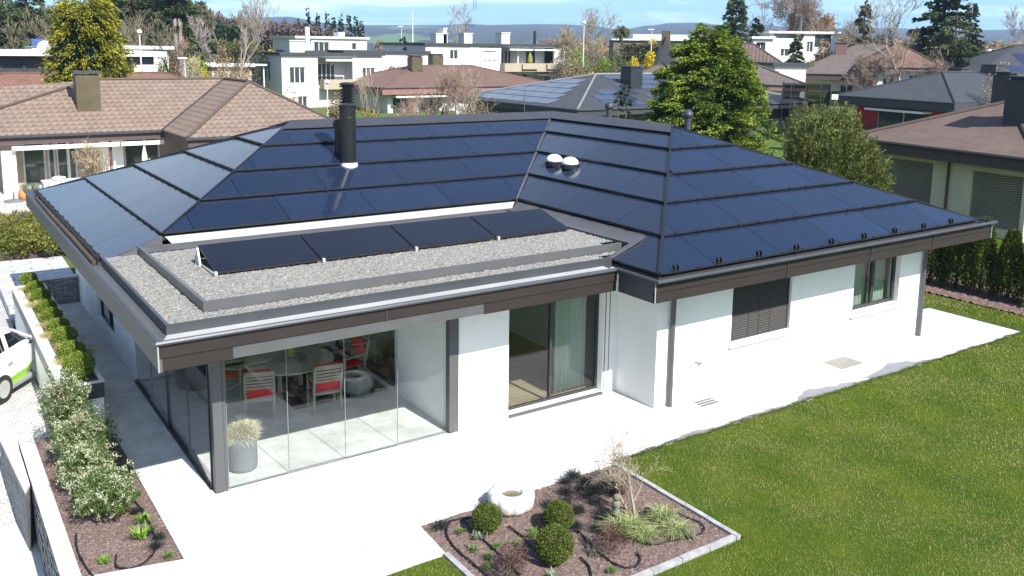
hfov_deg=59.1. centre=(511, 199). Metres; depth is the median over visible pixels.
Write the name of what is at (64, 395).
flowering shrub
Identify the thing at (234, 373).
garden chair
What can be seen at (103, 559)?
herb tuft
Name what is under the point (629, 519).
striped grass
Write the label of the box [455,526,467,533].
herb tuft
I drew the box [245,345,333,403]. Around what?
dining table
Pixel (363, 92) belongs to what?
bare tree
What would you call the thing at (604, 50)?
undergrowth
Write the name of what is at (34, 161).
window
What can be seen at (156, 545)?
black mondo grass
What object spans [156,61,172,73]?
shrub
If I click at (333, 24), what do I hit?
conifer
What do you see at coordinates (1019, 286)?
thuja
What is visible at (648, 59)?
shrub
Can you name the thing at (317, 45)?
window
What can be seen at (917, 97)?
red house
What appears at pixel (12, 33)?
bare tree
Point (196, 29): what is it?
bare tree
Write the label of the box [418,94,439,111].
window
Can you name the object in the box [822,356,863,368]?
manhole cover
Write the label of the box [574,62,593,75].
shrub
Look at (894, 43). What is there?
bare tree
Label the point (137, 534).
strap leaf plant
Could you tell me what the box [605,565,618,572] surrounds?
herb tuft
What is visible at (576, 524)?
black mondo grass
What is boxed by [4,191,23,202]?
parasol base
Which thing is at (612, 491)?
black mondo grass
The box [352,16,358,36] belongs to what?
conifer
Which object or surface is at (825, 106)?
shrub
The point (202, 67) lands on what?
shrub
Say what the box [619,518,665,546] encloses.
striped grass
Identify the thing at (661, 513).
striped grass
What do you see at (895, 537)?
lawn
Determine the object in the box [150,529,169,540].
black mondo grass
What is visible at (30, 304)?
feather grass
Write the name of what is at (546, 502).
black mondo grass
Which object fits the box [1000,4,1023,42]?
bare tree
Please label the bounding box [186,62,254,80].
garage
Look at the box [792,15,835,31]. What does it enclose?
undergrowth
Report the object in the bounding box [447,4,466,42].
bare tree
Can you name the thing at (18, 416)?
driveway
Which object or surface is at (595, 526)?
black mondo grass
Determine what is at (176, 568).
terrace
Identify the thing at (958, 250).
thuja
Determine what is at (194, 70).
shrub
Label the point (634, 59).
shrub
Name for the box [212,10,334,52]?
distant wood
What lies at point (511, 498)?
stone bowl
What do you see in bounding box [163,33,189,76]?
bare tree
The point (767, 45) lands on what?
white modern house
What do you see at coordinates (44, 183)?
terrace table
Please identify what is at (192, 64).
shrub
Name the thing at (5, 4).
distant wood
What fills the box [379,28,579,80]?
apartment building
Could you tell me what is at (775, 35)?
window
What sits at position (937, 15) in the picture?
conifer
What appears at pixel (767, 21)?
bare tree
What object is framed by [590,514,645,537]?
striped grass
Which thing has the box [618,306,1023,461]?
grass fringe
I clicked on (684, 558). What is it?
bed kerb
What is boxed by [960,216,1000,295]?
thuja
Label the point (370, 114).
shrub
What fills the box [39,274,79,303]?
retaining wall
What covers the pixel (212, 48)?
shrub
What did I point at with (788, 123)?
shrub
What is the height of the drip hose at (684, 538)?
0.054 m
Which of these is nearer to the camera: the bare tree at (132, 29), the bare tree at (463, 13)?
the bare tree at (132, 29)
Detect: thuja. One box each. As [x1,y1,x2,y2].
[926,247,951,283]
[939,242,976,288]
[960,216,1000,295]
[989,228,1023,300]
[1013,256,1023,305]
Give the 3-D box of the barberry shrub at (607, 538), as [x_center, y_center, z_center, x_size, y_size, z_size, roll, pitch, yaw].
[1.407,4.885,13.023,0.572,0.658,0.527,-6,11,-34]
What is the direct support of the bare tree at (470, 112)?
on the ground at (777, 145)
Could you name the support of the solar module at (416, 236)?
on the solar house at (671, 266)
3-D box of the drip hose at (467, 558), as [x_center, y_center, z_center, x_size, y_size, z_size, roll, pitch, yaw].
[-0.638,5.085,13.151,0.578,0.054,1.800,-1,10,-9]
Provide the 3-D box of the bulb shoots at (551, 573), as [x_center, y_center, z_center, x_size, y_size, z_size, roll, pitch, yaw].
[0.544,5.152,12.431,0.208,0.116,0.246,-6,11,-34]
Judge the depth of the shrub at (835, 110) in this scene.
65.74 m
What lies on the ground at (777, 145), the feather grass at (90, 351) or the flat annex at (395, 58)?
the flat annex at (395, 58)
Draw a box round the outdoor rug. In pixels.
[275,348,387,409]
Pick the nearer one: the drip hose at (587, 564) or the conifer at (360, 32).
the drip hose at (587, 564)
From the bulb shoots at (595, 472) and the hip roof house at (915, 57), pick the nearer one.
the bulb shoots at (595, 472)
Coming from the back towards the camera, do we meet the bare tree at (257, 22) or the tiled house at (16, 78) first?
the bare tree at (257, 22)
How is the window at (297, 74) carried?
in the apartment building at (306, 71)
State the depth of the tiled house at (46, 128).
45.51 m
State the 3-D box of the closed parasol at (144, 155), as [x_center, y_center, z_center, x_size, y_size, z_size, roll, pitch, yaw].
[-18.574,-1.665,45.710,0.340,2.100,0.331,-6,11,-34]
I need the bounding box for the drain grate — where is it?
[694,398,718,406]
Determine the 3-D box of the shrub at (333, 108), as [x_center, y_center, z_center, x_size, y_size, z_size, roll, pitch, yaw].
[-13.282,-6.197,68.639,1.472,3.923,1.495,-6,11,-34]
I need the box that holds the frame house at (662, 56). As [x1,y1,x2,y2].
[653,31,672,65]
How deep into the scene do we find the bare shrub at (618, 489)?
14.41 m
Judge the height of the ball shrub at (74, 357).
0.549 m
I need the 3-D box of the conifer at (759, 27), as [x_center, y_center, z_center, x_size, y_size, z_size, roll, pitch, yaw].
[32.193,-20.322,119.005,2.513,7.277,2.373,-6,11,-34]
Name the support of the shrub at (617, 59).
on the ground at (777, 145)
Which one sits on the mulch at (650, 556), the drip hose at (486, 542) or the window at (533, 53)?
the drip hose at (486, 542)
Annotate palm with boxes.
[609,25,630,61]
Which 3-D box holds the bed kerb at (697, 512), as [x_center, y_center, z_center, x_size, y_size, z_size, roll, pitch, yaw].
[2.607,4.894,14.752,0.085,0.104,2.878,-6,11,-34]
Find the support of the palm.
on the ground at (777, 145)
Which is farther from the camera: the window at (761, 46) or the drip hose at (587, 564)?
the window at (761, 46)
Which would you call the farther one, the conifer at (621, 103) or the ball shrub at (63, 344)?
the conifer at (621, 103)
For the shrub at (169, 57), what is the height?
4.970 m
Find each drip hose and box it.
[75,532,93,575]
[114,501,156,568]
[446,516,488,575]
[462,518,519,574]
[508,526,535,551]
[532,516,640,567]
[580,556,591,575]
[634,513,705,544]
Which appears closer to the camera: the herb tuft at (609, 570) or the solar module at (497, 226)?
the herb tuft at (609, 570)
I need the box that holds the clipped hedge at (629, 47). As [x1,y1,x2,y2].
[619,42,681,65]
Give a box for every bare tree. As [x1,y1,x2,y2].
[1,18,36,48]
[19,9,53,44]
[117,10,154,45]
[120,15,184,63]
[148,30,185,74]
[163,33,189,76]
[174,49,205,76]
[186,14,213,60]
[198,2,216,41]
[228,1,255,40]
[237,0,280,78]
[351,55,382,116]
[392,86,422,115]
[398,60,498,115]
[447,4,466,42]
[447,63,495,113]
[455,0,476,35]
[458,82,484,113]
[539,37,604,80]
[552,2,621,74]
[734,0,773,35]
[762,0,824,31]
[783,0,841,31]
[836,0,924,80]
[838,45,918,88]
[839,5,879,43]
[870,6,924,44]
[918,46,954,74]
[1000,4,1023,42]
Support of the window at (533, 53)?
in the apartment building at (502, 54)
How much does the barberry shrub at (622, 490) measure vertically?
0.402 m
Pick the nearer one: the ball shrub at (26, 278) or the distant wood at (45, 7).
the ball shrub at (26, 278)
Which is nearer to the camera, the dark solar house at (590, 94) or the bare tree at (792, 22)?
the dark solar house at (590, 94)
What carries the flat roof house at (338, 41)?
on the ground at (777, 145)
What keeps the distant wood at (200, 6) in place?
on the ground at (777, 145)
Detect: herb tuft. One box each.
[95,552,111,563]
[161,549,176,559]
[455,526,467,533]
[467,540,480,551]
[481,560,494,569]
[482,551,494,558]
[490,540,502,548]
[525,529,537,537]
[526,526,536,533]
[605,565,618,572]
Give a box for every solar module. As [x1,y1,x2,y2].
[195,235,319,276]
[299,225,412,262]
[389,216,494,250]
[469,209,568,239]
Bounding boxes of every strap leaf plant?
[123,521,152,539]
[129,510,152,522]
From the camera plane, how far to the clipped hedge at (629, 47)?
122.07 m
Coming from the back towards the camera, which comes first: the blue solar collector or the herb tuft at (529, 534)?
the blue solar collector
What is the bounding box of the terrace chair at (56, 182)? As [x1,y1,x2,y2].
[50,181,62,185]
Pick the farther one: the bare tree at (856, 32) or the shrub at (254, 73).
the bare tree at (856, 32)
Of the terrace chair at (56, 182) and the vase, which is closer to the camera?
the vase
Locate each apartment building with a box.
[248,27,385,107]
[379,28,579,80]
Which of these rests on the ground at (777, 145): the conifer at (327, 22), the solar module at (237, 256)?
the conifer at (327, 22)
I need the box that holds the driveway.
[0,296,52,525]
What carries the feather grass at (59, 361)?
on the long planter at (41, 355)
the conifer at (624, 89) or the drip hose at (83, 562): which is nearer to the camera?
the drip hose at (83, 562)
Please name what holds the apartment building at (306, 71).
on the ground at (777, 145)
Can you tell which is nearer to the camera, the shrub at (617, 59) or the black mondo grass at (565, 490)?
the black mondo grass at (565, 490)
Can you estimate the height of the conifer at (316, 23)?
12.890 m
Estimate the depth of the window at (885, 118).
81.30 m
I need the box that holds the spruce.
[640,22,785,157]
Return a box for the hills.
[225,17,1023,59]
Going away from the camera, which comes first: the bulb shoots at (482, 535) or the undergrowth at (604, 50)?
the bulb shoots at (482, 535)
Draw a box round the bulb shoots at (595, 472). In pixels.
[590,467,601,474]
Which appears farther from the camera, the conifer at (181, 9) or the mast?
the mast
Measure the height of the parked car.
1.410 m
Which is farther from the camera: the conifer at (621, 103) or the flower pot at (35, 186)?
the conifer at (621, 103)
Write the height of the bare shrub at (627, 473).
1.316 m
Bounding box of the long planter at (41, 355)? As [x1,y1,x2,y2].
[11,283,104,426]
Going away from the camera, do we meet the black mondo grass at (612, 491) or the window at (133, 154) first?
the black mondo grass at (612, 491)
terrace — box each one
[58,302,1018,575]
[94,559,192,575]
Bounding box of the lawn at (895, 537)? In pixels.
[387,238,1023,575]
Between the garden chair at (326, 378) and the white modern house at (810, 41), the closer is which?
the garden chair at (326, 378)
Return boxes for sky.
[3,0,1023,30]
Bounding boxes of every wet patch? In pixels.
[665,427,714,443]
[741,406,781,419]
[791,382,854,402]
[862,360,929,378]
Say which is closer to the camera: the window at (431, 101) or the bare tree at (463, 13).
the window at (431, 101)
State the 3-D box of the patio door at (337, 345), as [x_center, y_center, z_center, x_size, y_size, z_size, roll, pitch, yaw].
[-3.295,2.579,20.240,0.068,2.442,3.292,-6,11,-34]
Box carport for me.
[607,38,638,71]
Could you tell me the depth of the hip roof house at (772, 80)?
88.87 m
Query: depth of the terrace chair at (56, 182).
41.50 m
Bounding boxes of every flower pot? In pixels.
[18,183,32,200]
[29,183,39,188]
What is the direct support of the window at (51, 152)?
in the tiled house at (46, 128)
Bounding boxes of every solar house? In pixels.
[23,82,997,492]
[453,66,784,138]
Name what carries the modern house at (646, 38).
on the ground at (777, 145)
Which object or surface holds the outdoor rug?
on the terrace at (370, 514)
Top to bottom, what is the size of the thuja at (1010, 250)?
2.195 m
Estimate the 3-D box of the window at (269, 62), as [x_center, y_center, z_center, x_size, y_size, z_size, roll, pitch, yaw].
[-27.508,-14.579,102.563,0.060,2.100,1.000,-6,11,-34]
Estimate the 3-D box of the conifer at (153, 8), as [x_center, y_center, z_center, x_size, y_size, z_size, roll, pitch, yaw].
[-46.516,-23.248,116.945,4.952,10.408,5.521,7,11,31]
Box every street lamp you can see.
[137,29,141,71]
[178,57,187,75]
[255,64,266,86]
[325,80,329,115]
[582,21,585,71]
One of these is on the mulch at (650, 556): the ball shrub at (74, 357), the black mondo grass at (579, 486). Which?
the black mondo grass at (579, 486)
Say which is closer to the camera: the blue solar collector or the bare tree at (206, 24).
the blue solar collector
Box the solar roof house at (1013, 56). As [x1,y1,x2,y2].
[945,44,1023,75]
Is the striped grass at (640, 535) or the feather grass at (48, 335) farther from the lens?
the feather grass at (48, 335)
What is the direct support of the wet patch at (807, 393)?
on the terrace at (370, 514)
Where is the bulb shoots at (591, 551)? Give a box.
[587,544,599,555]
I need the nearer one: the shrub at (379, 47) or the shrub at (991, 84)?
the shrub at (991, 84)
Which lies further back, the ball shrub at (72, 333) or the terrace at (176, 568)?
the ball shrub at (72, 333)
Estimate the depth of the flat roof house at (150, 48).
89.19 m
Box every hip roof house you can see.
[351,54,541,112]
[643,65,672,72]
[752,63,804,93]
[852,43,945,87]
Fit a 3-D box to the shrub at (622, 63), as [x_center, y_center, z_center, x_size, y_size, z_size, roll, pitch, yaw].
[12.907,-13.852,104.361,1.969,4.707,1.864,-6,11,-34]
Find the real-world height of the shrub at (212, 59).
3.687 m
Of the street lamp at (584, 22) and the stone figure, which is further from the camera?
the street lamp at (584, 22)
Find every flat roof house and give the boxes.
[123,45,174,71]
[270,32,368,50]
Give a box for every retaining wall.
[17,433,81,575]
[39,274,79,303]
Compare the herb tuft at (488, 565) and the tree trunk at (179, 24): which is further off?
the tree trunk at (179, 24)
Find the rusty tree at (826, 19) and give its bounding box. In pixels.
[817,13,837,31]
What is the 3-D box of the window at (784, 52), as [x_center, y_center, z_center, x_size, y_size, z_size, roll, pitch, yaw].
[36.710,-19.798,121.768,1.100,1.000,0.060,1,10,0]
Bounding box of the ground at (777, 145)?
[13,53,874,575]
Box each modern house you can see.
[625,34,693,65]
[739,36,775,54]
[748,18,840,62]
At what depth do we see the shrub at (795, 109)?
66.61 m
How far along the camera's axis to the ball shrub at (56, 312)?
20.59 m
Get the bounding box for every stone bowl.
[342,368,373,395]
[487,481,534,516]
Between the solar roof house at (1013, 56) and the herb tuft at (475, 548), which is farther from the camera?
the solar roof house at (1013, 56)
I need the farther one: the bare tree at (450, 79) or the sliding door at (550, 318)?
the bare tree at (450, 79)
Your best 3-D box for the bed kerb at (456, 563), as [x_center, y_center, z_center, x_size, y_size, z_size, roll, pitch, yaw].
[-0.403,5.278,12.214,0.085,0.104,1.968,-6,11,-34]
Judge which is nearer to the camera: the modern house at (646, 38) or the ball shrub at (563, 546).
the ball shrub at (563, 546)
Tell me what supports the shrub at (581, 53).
on the ground at (777, 145)
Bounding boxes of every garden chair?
[223,358,248,399]
[243,369,275,418]
[305,361,342,414]
[331,335,369,371]
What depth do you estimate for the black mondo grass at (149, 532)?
13.46 m
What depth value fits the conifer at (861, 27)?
117.22 m
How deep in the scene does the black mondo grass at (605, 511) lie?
14.18 m
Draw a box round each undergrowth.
[0,30,256,59]
[574,33,713,73]
[747,29,1023,51]
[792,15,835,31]
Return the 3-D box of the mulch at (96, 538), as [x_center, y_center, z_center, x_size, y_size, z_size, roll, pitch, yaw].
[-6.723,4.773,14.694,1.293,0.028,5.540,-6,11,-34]
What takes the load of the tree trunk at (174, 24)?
on the ground at (777, 145)
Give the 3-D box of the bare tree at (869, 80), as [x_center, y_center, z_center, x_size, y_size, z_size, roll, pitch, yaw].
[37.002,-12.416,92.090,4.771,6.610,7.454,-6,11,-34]
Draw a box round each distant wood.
[0,0,95,28]
[28,5,168,33]
[93,0,215,49]
[189,19,252,43]
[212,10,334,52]
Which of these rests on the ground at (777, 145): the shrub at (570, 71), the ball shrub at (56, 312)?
the shrub at (570, 71)
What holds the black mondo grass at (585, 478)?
on the mulch at (650, 556)
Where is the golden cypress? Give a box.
[38,0,142,83]
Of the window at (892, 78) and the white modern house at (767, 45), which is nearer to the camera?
the window at (892, 78)
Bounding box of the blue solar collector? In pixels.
[24,39,117,48]
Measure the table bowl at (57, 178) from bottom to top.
0.180 m
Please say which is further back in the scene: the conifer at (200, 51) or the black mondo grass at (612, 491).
the conifer at (200, 51)
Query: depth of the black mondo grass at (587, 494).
14.72 m
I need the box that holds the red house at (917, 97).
[838,64,1006,127]
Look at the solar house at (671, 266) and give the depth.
19.39 m
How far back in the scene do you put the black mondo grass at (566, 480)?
15.17 m
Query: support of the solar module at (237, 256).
on the solar house at (671, 266)
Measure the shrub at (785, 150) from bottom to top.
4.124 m
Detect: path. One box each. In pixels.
[0,256,79,326]
[0,522,46,575]
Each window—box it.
[1,63,22,71]
[22,144,47,186]
[25,63,51,71]
[47,143,56,184]
[56,142,77,177]
[100,299,113,331]
[124,139,159,165]
[268,62,269,79]
[290,67,304,82]
[298,96,306,105]
[314,42,328,49]
[318,63,334,85]
[362,68,374,75]
[393,95,414,112]
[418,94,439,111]
[450,50,457,58]
[501,51,509,62]
[525,51,535,62]
[756,42,764,49]
[774,34,796,37]
[780,49,788,55]
[807,42,812,51]
[814,35,830,46]
[840,84,852,90]
[852,256,896,309]
[877,111,929,127]
[882,74,893,83]
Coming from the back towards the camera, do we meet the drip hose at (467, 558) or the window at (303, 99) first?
the window at (303, 99)
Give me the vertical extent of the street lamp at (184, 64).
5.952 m
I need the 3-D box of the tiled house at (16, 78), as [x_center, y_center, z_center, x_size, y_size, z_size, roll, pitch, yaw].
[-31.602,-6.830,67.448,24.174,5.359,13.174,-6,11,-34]
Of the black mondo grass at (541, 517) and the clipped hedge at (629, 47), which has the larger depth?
the clipped hedge at (629, 47)
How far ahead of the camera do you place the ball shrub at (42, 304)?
21.30 m
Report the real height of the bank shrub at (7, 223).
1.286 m
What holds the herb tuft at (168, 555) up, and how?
on the mulch at (96, 538)
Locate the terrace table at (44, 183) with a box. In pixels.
[41,178,77,187]
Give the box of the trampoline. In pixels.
[779,82,831,133]
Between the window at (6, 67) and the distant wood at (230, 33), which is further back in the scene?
the distant wood at (230, 33)
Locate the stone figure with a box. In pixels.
[611,494,620,516]
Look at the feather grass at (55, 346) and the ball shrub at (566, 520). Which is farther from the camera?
the feather grass at (55, 346)
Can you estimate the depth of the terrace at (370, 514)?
16.08 m
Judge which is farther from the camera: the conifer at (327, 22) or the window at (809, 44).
the conifer at (327, 22)
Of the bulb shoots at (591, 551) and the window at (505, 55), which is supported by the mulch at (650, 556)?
the bulb shoots at (591, 551)
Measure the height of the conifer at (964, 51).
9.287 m
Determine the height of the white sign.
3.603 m
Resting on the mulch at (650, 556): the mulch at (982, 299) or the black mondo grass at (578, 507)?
the black mondo grass at (578, 507)
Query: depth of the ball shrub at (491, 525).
13.49 m
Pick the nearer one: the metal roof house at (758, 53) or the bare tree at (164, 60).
the bare tree at (164, 60)
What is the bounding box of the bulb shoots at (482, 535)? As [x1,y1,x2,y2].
[476,530,487,538]
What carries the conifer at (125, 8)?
on the ground at (777, 145)
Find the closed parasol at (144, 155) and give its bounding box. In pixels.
[142,146,147,160]
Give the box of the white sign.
[831,94,837,112]
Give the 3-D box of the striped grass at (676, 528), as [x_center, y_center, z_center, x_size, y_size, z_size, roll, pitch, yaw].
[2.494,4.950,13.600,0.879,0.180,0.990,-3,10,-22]
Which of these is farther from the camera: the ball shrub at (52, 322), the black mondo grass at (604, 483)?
the ball shrub at (52, 322)
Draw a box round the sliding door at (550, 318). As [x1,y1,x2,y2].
[508,294,598,409]
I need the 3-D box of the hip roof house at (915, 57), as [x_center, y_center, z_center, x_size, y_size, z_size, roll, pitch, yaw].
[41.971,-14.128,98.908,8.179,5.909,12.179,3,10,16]
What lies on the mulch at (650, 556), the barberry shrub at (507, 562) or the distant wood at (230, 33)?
the barberry shrub at (507, 562)
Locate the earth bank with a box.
[0,246,63,260]
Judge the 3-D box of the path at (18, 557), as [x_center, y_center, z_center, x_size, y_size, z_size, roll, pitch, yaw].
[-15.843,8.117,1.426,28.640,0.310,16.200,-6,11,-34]
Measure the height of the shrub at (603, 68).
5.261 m
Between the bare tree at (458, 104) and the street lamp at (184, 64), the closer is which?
the bare tree at (458, 104)
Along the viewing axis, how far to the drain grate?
18.74 m
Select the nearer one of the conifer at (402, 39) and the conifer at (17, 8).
the conifer at (17, 8)
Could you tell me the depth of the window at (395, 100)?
97.16 m
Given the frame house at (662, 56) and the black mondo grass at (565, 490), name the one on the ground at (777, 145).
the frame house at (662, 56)
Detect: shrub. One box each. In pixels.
[0,209,52,257]
[12,212,60,255]
[18,272,38,285]
[25,280,44,293]
[30,287,51,301]
[32,367,92,435]
[34,298,57,313]
[39,306,63,322]
[45,316,70,333]
[46,404,122,462]
[50,325,78,345]
[51,435,118,492]
[56,339,86,362]
[62,350,95,377]
[64,457,140,520]
[71,136,112,175]
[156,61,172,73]
[168,49,183,75]
[186,56,204,76]
[196,66,208,76]
[197,58,207,76]
[200,51,212,76]
[206,53,220,62]
[207,41,217,59]
[212,56,252,79]
[215,40,228,62]
[228,42,242,62]
[238,45,250,78]
[246,40,268,83]
[280,82,301,103]
[326,92,343,117]
[356,106,381,117]
[373,39,382,49]
[471,502,502,534]
[493,532,534,575]
[535,523,574,565]
[537,37,560,44]
[543,499,574,528]
[559,54,581,77]
[563,45,591,76]
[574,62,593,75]
[583,426,644,508]
[587,516,629,555]
[594,58,611,72]
[594,439,672,518]
[602,475,629,497]
[604,47,623,72]
[607,62,627,72]
[618,60,629,72]
[628,56,638,65]
[643,51,655,68]
[737,30,750,42]
[778,112,807,154]
[781,118,807,157]
[791,101,800,132]
[799,100,809,120]
[809,103,819,118]
[813,39,832,60]
[818,100,828,123]
[827,99,838,134]
[980,62,1010,103]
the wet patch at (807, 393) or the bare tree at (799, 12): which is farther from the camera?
the bare tree at (799, 12)
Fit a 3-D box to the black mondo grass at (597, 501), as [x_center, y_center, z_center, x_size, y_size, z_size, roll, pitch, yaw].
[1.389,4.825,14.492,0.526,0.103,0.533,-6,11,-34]
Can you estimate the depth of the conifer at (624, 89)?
45.39 m
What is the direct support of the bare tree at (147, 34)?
on the ground at (777, 145)
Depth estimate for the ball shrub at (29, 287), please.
22.97 m
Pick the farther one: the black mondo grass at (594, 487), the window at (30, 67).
the window at (30, 67)
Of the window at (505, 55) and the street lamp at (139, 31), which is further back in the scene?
the window at (505, 55)
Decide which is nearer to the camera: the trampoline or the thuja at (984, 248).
the thuja at (984, 248)
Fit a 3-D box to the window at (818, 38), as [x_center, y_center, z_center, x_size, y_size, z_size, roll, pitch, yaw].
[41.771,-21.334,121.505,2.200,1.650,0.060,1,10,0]
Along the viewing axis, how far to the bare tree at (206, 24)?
140.38 m
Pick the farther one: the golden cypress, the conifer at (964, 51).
the conifer at (964, 51)
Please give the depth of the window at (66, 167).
45.69 m
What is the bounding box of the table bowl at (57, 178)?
[51,176,65,180]
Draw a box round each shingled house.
[805,43,924,90]
[860,71,1023,242]
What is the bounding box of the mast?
[412,11,412,42]
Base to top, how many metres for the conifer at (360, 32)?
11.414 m
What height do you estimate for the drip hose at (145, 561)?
0.054 m
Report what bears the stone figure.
on the mulch at (650, 556)
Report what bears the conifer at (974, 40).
on the ground at (777, 145)
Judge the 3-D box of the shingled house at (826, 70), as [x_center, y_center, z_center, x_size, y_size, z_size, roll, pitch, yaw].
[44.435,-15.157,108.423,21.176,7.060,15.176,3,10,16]
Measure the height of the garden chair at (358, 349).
1.019 m
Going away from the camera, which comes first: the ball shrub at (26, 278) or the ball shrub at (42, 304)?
the ball shrub at (42, 304)
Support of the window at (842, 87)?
in the shingled house at (826, 70)
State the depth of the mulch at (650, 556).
13.49 m
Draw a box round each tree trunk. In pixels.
[173,19,177,52]
[178,19,183,73]
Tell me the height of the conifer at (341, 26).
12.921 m
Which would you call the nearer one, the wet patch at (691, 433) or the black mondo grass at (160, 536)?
the black mondo grass at (160, 536)
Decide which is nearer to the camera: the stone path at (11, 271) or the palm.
the stone path at (11, 271)
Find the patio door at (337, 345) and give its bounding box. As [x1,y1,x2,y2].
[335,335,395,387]
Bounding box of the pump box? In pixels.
[643,507,651,517]
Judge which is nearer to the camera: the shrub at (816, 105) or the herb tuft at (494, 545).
the herb tuft at (494, 545)
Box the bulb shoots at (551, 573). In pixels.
[546,566,559,575]
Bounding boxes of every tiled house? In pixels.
[0,70,332,194]
[0,71,182,86]
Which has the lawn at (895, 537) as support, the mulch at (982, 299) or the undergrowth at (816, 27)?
the mulch at (982, 299)
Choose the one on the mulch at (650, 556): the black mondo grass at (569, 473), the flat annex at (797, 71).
the black mondo grass at (569, 473)
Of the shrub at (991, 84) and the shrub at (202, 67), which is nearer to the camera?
the shrub at (991, 84)
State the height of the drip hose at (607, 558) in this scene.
0.053 m
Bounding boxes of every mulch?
[34,426,182,575]
[421,465,729,575]
[925,272,1023,315]
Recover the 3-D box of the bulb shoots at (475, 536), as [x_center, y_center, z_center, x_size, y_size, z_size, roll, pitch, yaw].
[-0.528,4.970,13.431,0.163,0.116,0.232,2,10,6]
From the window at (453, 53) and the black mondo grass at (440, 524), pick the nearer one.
the black mondo grass at (440, 524)
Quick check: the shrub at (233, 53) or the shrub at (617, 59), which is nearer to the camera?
the shrub at (233, 53)
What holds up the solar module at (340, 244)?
on the solar house at (671, 266)
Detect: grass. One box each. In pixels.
[13,285,49,292]
[14,291,57,300]
[16,298,57,310]
[26,329,67,342]
[30,320,73,330]
[37,338,94,353]
[41,354,81,367]
[74,346,112,357]
[125,504,144,514]
[140,525,160,536]
[146,539,167,550]
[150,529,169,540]
[424,518,452,531]
[533,508,560,523]
[537,495,562,506]
[552,494,577,504]
[554,483,578,495]
[556,473,577,483]
[565,467,582,479]
[570,472,595,484]
[570,518,592,531]
[571,501,589,514]
[572,480,592,492]
[578,518,608,532]
[579,487,600,498]
[581,481,604,492]
[587,492,611,505]
[590,504,614,518]
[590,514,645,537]
[592,509,611,522]
[593,477,613,489]
[601,486,626,494]
[612,509,659,537]
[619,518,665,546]
[635,501,682,529]
[649,512,703,541]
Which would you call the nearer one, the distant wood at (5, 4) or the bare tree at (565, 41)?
the bare tree at (565, 41)
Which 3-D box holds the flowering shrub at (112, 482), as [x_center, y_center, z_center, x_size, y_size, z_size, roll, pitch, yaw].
[-6.250,4.478,13.872,1.142,0.841,1.238,-6,11,-34]
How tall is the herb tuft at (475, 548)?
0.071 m
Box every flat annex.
[378,50,430,69]
[754,62,809,81]
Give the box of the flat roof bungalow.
[0,40,166,71]
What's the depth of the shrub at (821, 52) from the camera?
108.07 m
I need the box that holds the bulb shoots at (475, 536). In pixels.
[471,529,481,539]
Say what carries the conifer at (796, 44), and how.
on the ground at (777, 145)
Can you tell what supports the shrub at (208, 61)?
on the ground at (777, 145)
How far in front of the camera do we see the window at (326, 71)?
103.93 m
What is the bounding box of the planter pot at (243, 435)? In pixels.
[226,414,263,473]
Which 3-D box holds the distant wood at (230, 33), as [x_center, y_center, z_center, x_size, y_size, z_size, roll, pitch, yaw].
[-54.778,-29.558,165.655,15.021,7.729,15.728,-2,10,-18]
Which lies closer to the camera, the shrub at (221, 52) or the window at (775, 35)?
the shrub at (221, 52)
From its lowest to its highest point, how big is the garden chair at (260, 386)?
1.019 m
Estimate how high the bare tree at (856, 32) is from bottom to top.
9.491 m
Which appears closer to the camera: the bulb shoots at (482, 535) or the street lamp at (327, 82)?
the bulb shoots at (482, 535)
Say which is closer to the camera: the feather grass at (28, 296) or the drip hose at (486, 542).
the drip hose at (486, 542)
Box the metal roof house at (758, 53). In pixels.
[673,43,781,63]
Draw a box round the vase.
[287,348,294,356]
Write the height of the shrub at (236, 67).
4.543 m
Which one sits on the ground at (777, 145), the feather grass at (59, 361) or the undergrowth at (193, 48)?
the undergrowth at (193, 48)
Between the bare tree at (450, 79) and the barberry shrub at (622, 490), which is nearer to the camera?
the barberry shrub at (622, 490)
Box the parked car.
[0,329,35,403]
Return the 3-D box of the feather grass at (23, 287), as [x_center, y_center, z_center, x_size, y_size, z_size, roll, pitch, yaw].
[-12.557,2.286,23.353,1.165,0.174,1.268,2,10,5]
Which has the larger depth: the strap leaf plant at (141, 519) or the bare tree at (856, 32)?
the bare tree at (856, 32)
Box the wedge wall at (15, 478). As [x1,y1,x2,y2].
[0,438,34,550]
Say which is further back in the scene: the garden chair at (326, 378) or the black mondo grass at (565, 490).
the garden chair at (326, 378)
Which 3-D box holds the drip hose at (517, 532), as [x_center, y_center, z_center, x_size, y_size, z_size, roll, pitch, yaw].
[0.203,5.059,13.373,0.075,0.054,0.970,-5,11,-29]
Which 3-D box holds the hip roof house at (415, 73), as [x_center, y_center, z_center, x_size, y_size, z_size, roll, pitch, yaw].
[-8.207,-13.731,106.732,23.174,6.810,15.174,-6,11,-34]
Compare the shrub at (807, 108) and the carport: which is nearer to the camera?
the shrub at (807, 108)
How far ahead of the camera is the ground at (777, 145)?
76.37 m
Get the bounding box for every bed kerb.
[443,552,474,575]
[615,462,740,540]
[631,534,735,575]
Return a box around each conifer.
[0,0,55,48]
[0,9,28,48]
[105,0,126,32]
[113,0,168,45]
[137,0,171,38]
[152,0,200,45]
[198,31,210,60]
[304,7,311,35]
[314,13,321,34]
[324,12,330,33]
[330,17,336,34]
[337,15,345,33]
[345,15,352,36]
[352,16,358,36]
[357,21,364,36]
[399,36,406,50]
[612,91,624,118]
[620,85,633,118]
[721,0,749,36]
[749,17,764,45]
[783,101,896,191]
[785,33,804,62]
[848,0,876,46]
[905,0,983,58]
[922,16,980,67]
[957,3,986,57]
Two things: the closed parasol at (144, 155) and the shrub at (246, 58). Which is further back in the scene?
the shrub at (246, 58)
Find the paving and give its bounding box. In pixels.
[0,188,30,216]

